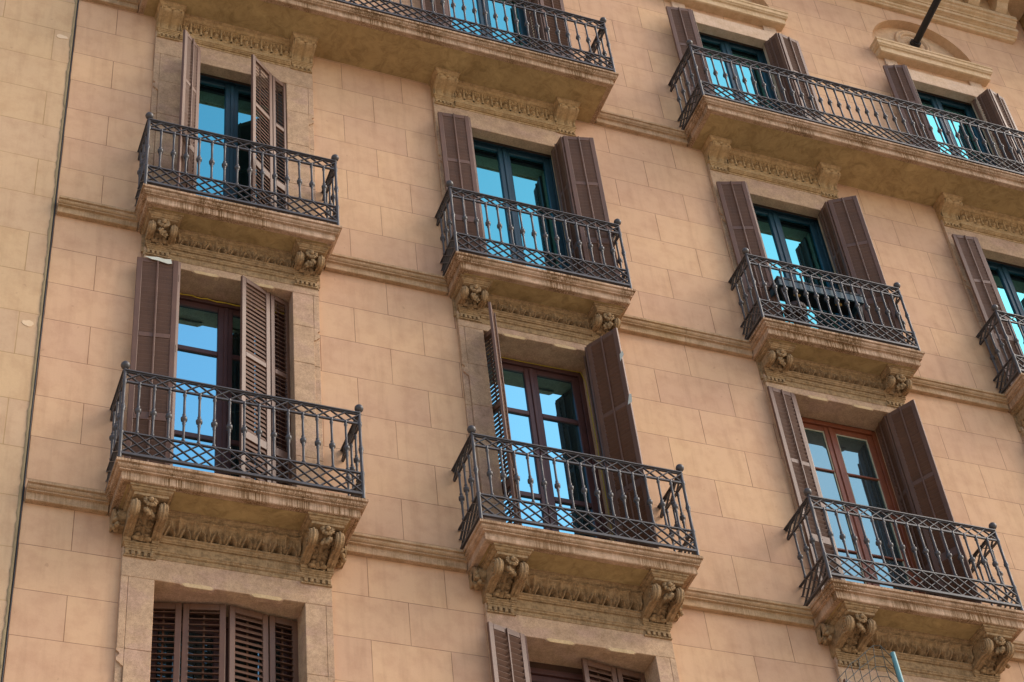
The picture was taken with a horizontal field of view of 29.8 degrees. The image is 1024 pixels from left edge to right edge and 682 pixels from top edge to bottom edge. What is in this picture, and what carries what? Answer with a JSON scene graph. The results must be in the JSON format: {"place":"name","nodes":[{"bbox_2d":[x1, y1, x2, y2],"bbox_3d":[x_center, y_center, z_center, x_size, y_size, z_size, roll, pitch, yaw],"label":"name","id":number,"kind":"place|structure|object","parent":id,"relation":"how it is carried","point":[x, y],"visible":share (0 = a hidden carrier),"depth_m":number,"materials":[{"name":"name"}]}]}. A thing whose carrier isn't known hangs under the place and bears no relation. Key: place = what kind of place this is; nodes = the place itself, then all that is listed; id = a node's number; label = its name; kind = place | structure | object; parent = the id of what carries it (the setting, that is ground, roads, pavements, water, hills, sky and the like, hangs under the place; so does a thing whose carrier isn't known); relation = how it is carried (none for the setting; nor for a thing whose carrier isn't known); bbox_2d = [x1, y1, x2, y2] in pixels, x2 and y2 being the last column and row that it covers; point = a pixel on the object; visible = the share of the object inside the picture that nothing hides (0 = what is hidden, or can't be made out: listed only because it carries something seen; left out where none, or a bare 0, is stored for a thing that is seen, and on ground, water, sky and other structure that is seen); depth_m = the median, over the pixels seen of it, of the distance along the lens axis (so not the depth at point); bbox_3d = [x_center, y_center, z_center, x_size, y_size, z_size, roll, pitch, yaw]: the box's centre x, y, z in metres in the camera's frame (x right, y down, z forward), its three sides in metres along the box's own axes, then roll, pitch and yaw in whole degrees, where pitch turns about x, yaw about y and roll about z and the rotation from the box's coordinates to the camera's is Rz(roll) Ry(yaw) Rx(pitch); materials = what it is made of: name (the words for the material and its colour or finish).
{"place":"outdoors","nodes":[
{"label":"outdoors","id":0,"kind":"place"},
{"label":"street","id":1,"kind":"structure","parent":0,"visible":0},
{"bbox_2d":[0,0,78,681],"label":"neighbouring building","id":2,"kind":"structure","parent":1,"relation":"on","point":[36,43],"depth_m":19.56,"materials":[{"name":"beige stone"}]},
{"bbox_2d":[1,0,1023,681],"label":"apartment building","id":3,"kind":"structure","parent":1,"relation":"on","point":[369,452],"depth_m":20.77,"materials":[{"name":"beige sandstone blocks"},{"name":"dark iron"},{"name":"brown painted wood"}]},
{"bbox_2d":[145,256,171,263],"bbox_3d":[-3.576,-0.819,19.473,0.273,0.083,0.005,6,-46,-13],"label":"tape scrap","id":4,"kind":"object","parent":3,"relation":"attached to","point":[167,261],"visible":1,"depth_m":19.48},
{"bbox_2d":[150,610,291,681],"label":"window","id":5,"kind":"structure","parent":3,"relation":"in","point":[154,615],"depth_m":16.97,"materials":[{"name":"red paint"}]},
{"bbox_2d":[173,293,286,484],"bbox_3d":[-2.871,0.670,19.020,1.340,3.340,0.125,11,-48,-18],"label":"window","id":6,"kind":"structure","parent":3,"relation":"in","point":[208,351],"depth_m":19.34,"materials":[{"name":"blue glass"}]},
{"bbox_2d":[180,293,283,313],"bbox_3d":[-2.968,-0.396,20.017,1.241,0.042,0.023,11,-48,-18],"label":"cord","id":7,"kind":"object","parent":3,"relation":"attached to","point":[220,302],"visible":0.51,"depth_m":19.97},
{"bbox_2d":[196,75,283,209],"bbox_3d":[-3.175,-1.985,21.532,1.400,2.990,0.095,11,-48,-18],"label":"window","id":8,"kind":"structure","parent":3,"relation":"in","point":[224,106],"depth_m":22.00,"materials":[{"name":"blue glass"}]},
{"bbox_2d":[449,0,530,46],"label":"window","id":9,"kind":"structure","parent":3,"relation":"in","point":[499,9],"depth_m":25.58,"materials":[{"name":"blue glass"}]},
{"bbox_2d":[473,139,569,274],"bbox_3d":[-0.009,-1.345,22.592,1.400,2.990,0.095,11,-48,-18],"label":"window","id":10,"kind":"structure","parent":3,"relation":"in","point":[503,172],"depth_m":23.10,"materials":[{"name":"blue glass"}]},
{"bbox_2d":[486,355,609,539],"bbox_3d":[0.295,1.310,20.081,1.340,3.340,0.125,11,-48,-18],"label":"window","id":11,"kind":"structure","parent":3,"relation":"in","point":[547,406],"depth_m":20.48,"materials":[{"name":"blue glass"}]},
{"bbox_2d":[501,357,613,540],"bbox_3d":[0.333,1.119,20.140,1.235,2.605,0.091,11,-48,-18],"label":"window frame","id":12,"kind":"object","parent":3,"relation":"attached to","point":[591,416],"visible":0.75,"depth_m":20.83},
{"bbox_2d":[529,661,638,681],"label":"window","id":13,"kind":"structure","parent":3,"relation":"in","point":[540,672],"depth_m":18.16,"materials":[{"name":"red paint"}]},
{"bbox_2d":[628,394,631,403],"bbox_3d":[1.224,0.602,20.060,0.064,0.130,0.003,-30,-49,21],"label":"tape scrap","id":14,"kind":"object","parent":3,"relation":"attached to","point":[630,399],"visible":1,"depth_m":20.05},
{"bbox_2d":[699,34,781,111],"bbox_3d":[3.107,-3.288,26.368,1.360,2.840,0.095,11,-48,-18],"label":"window","id":15,"kind":"structure","parent":3,"relation":"in","point":[711,43],"depth_m":26.94,"materials":[{"name":"blue glass"}]},
{"bbox_2d":[783,301,807,325],"bbox_3d":[3.343,-0.214,22.404,0.286,0.532,0.303,11,-48,-18],"label":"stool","id":16,"kind":"object","parent":3,"relation":"on","point":[795,303],"visible":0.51,"depth_m":22.48,"materials":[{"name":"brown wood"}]},
{"bbox_2d":[753,205,850,335],"bbox_3d":[3.450,-0.645,23.751,1.400,2.990,0.095,11,-48,-18],"label":"window","id":17,"kind":"structure","parent":3,"relation":"in","point":[789,238],"depth_m":24.43,"materials":[{"name":"teal glass"}]},
{"bbox_2d":[768,276,866,338],"bbox_3d":[3.642,-0.236,22.674,1.160,0.887,0.340,11,-48,-18],"label":"balcony table","id":18,"kind":"object","parent":3,"relation":"on","point":[820,293],"visible":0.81,"depth_m":22.91,"materials":[{"name":"black paint"}]},
{"bbox_2d":[801,417,924,593],"bbox_3d":[3.754,2.010,21.240,1.340,3.340,0.125,11,-48,-18],"label":"window","id":19,"kind":"structure","parent":3,"relation":"in","point":[849,463],"depth_m":21.65,"materials":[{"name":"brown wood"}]},
{"bbox_2d":[890,652,903,681],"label":"support pole","id":20,"kind":"object","parent":3,"relation":"attached to","point":[897,667],"visible":1,"depth_m":18.51,"materials":[{"name":"white metal"}]},
{"bbox_2d":[837,645,897,681],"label":"wire netting","id":21,"kind":"object","parent":20,"relation":"attached to","point":[868,666],"visible":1,"depth_m":18.43,"materials":[{"name":"grey metal"}]},
{"bbox_2d":[910,0,940,47],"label":"flagpole","id":22,"kind":"object","parent":3,"relation":"attached to","point":[924,25],"visible":0.95,"depth_m":28.99,"materials":[{"name":"black metal"}]},
{"bbox_2d":[917,92,997,166],"bbox_3d":[6.325,-2.637,27.446,1.360,2.840,0.095,11,-48,-18],"label":"window","id":23,"kind":"structure","parent":3,"relation":"in","point":[928,100],"depth_m":28.04,"materials":[{"name":"teal glass"}]},
{"bbox_2d":[986,260,1023,353],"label":"window","id":24,"kind":"structure","parent":3,"relation":"in","point":[1009,280],"depth_m":25.54,"materials":[{"name":"blue glass"}]}
]}

